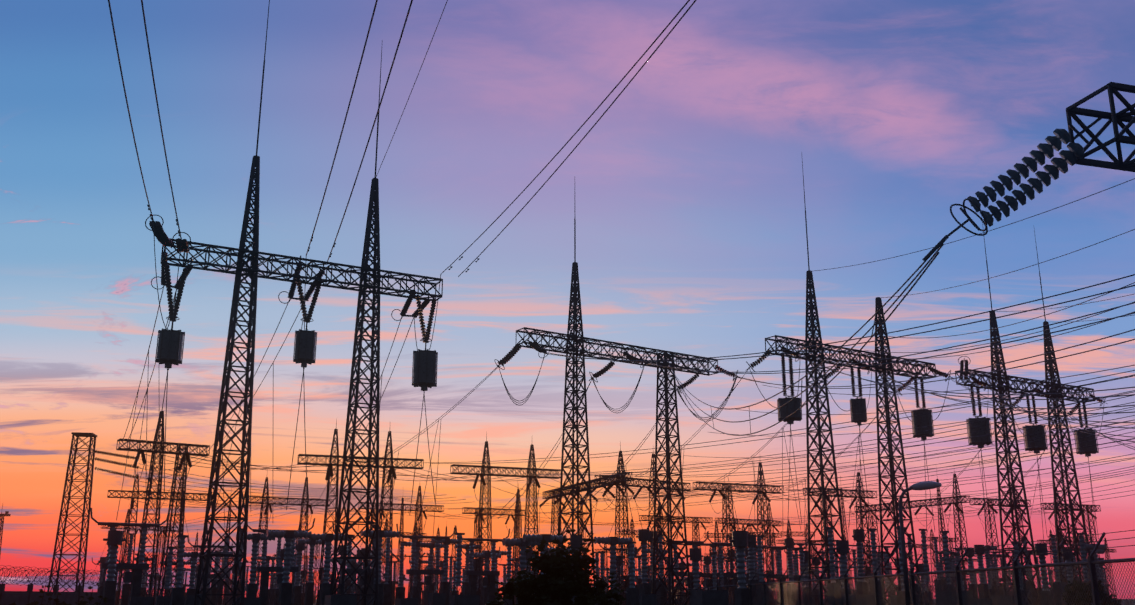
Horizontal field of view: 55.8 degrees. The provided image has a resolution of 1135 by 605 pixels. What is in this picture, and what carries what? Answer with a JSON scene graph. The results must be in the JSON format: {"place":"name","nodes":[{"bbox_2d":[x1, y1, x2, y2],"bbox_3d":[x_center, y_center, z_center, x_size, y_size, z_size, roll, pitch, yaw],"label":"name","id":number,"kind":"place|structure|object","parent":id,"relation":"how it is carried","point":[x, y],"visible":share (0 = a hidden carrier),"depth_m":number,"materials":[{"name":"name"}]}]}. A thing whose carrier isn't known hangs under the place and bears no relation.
{"place":"outdoors","nodes":[
{"label":"outdoors","id":0,"kind":"place"},
{"bbox_2d":[0,0,1134,598],"label":"sky","id":1,"kind":"structure","parent":0,"point":[685,198],"materials":[{"name":"blue"}]},
{"bbox_2d":[8,599,1130,604],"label":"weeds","id":2,"kind":"object","parent":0,"point":[573,602],"visible":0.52,"depth_m":42.92,"materials":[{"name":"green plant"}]},
{"bbox_2d":[119,599,1134,604],"bbox_3d":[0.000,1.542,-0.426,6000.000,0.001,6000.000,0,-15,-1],"label":"ground","id":3,"kind":"structure","parent":0,"point":[1127,600],"depth_m":588.43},
{"bbox_2d":[0,505,10,554],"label":"utility pole","id":4,"kind":"object","parent":3,"relation":"on","point":[2,517],"visible":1,"depth_m":409.09,"materials":[{"name":"black metal"}]},
{"bbox_2d":[0,574,106,604],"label":"concrete fence","id":5,"kind":"object","parent":3,"relation":"on","point":[29,595],"visible":0.79,"depth_m":63.46,"materials":[{"name":"grey concrete"}]},
{"bbox_2d":[0,565,106,586],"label":"barbed wire","id":6,"kind":"object","parent":5,"relation":"on","point":[62,582],"visible":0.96,"depth_m":64.29,"materials":[{"name":"metal"}]},
{"bbox_2d":[26,585,107,604],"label":"shrub","id":7,"kind":"object","parent":3,"relation":"on","point":[61,603],"depth_m":23.03,"materials":[{"name":"plant"}]},
{"bbox_2d":[47,432,96,591],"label":"terminal tower","id":8,"kind":"structure","parent":3,"relation":"on","point":[78,435],"depth_m":79.73,"materials":[{"name":"metal"}]},
{"bbox_2d":[160,0,442,604],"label":"gantry","id":9,"kind":"object","parent":3,"relation":"on","point":[254,258],"visible":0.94,"depth_m":50.80,"materials":[{"name":"metal"}]},
{"bbox_2d":[95,221,1102,536],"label":"porcelain strings","id":10,"kind":"object","parent":9,"relation":"hanging from","point":[167,241],"visible":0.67,"depth_m":69.12},
{"bbox_2d":[155,328,184,370],"bbox_3d":[-17.911,2.109,48.291,1.131,2.000,1.131,0,-15,-1],"label":"line trap","id":11,"kind":"object","parent":10,"relation":"hanging from","point":[169,351],"visible":1,"depth_m":47.96,"materials":[{"name":"paint"}]},
{"bbox_2d":[293,328,316,369],"bbox_3d":[-12.572,2.231,51.357,1.029,2.050,1.029,0,-15,-1],"label":"line trap","id":12,"kind":"object","parent":10,"relation":"hanging from","point":[305,348],"visible":1,"depth_m":51.04,"materials":[{"name":"paint"}]},
{"bbox_2d":[412,348,437,392],"bbox_3d":[-7.198,3.447,54.096,1.253,2.300,1.253,0,-15,-1],"label":"line trap","id":13,"kind":"object","parent":10,"relation":"hanging from","point":[424,373],"visible":1,"depth_m":53.70,"materials":[{"name":"paint"}]},
{"bbox_2d":[777,397,801,425],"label":"line trap","id":14,"kind":"object","parent":10,"relation":"hanging from","point":[788,409],"visible":0.85,"depth_m":66.66,"materials":[{"name":"paint"}]},
{"bbox_2d":[850,397,866,426],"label":"line trap","id":15,"kind":"object","parent":10,"relation":"hanging from","point":[857,406],"visible":0.9,"depth_m":70.33,"materials":[{"name":"paint"}]},
{"bbox_2d":[911,408,933,441],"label":"line trap","id":16,"kind":"object","parent":10,"relation":"hanging from","point":[923,421],"visible":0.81,"depth_m":73.58,"materials":[{"name":"paint"}]},
{"bbox_2d":[966,417,992,448],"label":"line trap","id":17,"kind":"object","parent":10,"relation":"hanging from","point":[982,439],"visible":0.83,"depth_m":76.53,"materials":[{"name":"paint"}]},
{"bbox_2d":[1022,424,1047,453],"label":"line trap","id":18,"kind":"object","parent":10,"relation":"hanging from","point":[1035,431],"visible":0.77,"depth_m":79.67,"materials":[{"name":"paint"}]},
{"bbox_2d":[1074,429,1098,457],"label":"line trap","id":19,"kind":"object","parent":10,"relation":"hanging from","point":[1084,444],"visible":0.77,"depth_m":82.82,"materials":[{"name":"paint"}]},
{"bbox_2d":[108,0,1134,540],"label":"conductors","id":20,"kind":"object","parent":9,"relation":"attached to","point":[944,394],"visible":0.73,"depth_m":52.19,"materials":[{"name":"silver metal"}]},
{"bbox_2d":[145,205,1106,433],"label":"line fittings","id":21,"kind":"object","parent":20,"relation":"on","point":[735,376],"visible":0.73,"depth_m":54.61,"materials":[{"name":"metal"}]},
{"bbox_2d":[485,577,539,604],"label":"bush","id":22,"kind":"object","parent":3,"relation":"on","point":[509,588],"depth_m":24.09,"materials":[{"name":"plant"}]},
{"bbox_2d":[495,529,627,604],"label":"tree","id":23,"kind":"object","parent":3,"relation":"on","point":[563,583],"depth_m":22.82,"materials":[{"name":"black plant"}]},
{"bbox_2d":[578,571,621,604],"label":"bush","id":24,"kind":"object","parent":3,"relation":"on","point":[614,592],"depth_m":24.62,"materials":[{"name":"black plant"}]},
{"bbox_2d":[90,508,1109,604],"bbox_3d":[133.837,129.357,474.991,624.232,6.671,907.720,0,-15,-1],"label":"electrical substation equipment","id":25,"kind":"object","parent":3,"relation":"on","point":[744,539],"visible":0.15,"depth_m":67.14,"materials":[{"name":"black metal"}]},
{"bbox_2d":[95,0,1134,573],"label":"bus wires and droppers","id":26,"kind":"object","parent":25,"relation":"on","point":[277,468],"visible":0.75,"depth_m":81.90,"materials":[{"name":"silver metal"}]},
{"bbox_2d":[97,569,1108,604],"bbox_3d":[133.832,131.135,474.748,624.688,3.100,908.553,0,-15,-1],"label":"apparatus pedestals","id":27,"kind":"object","parent":3,"relation":"on","point":[741,595],"visible":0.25,"depth_m":71.67,"materials":[{"name":"black metal"}]},
{"bbox_2d":[101,404,1116,604],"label":"transmission towers","id":28,"kind":"structure","parent":3,"relation":"on","point":[618,478],"depth_m":95.62,"materials":[{"name":"black metal"}]},
{"bbox_2d":[516,219,717,604],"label":"gantry","id":29,"kind":"object","parent":3,"relation":"on","point":[575,300],"visible":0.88,"depth_m":68.09,"materials":[{"name":"metal"}]},
{"bbox_2d":[765,161,935,604],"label":"gantry","id":30,"kind":"object","parent":3,"relation":"on","point":[881,369],"visible":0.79,"depth_m":69.72,"materials":[{"name":"metal"}]},
{"bbox_2d":[667,530,1134,604],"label":"fence posts","id":31,"kind":"object","parent":3,"relation":"on","point":[1090,562],"visible":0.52,"depth_m":24.37,"materials":[{"name":"black metal"}]},
{"bbox_2d":[667,562,1134,604],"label":"fence","id":32,"kind":"object","parent":31,"relation":"attached to","point":[788,599],"depth_m":23.41,"materials":[{"name":"black metal"}]},
{"bbox_2d":[899,487,912,604],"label":"lamp pole","id":33,"kind":"object","parent":3,"relation":"on","point":[905,574],"visible":1,"depth_m":25.55,"materials":[{"name":"black metal"}]},
{"bbox_2d":[955,222,1094,604],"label":"gantry","id":34,"kind":"object","parent":3,"relation":"on","point":[1004,376],"visible":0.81,"depth_m":79.35,"materials":[{"name":"metal"}]},
{"bbox_2d":[1061,576,1121,604],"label":"shrub","id":35,"kind":"object","parent":3,"relation":"on","point":[1090,596],"depth_m":28.96,"materials":[{"name":"plant"}]},
{"bbox_2d":[910,481,941,489],"bbox_3d":[8.843,4.531,26.474,1.000,0.238,0.420,9,-18,-30],"label":"lamp head","id":36,"kind":"object","parent":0,"point":[926,485],"visible":0.94,"depth_m":26.28},
{"bbox_2d":[922,82,1134,261],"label":"gantry corner","id":37,"kind":"object","parent":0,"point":[1073,111],"visible":0.98,"depth_m":17.52,"materials":[{"name":"metal"}]},
{"bbox_2d":[967,129,1084,226],"bbox_3d":[7.484,-2.041,17.549,1.845,1.443,0.325,-10,-18,31],"label":"glass insulator string","id":38,"kind":"object","parent":37,"relation":"attached to","point":[1067,156],"visible":1,"depth_m":17.43,"materials":[{"name":"black glass"}]}
]}

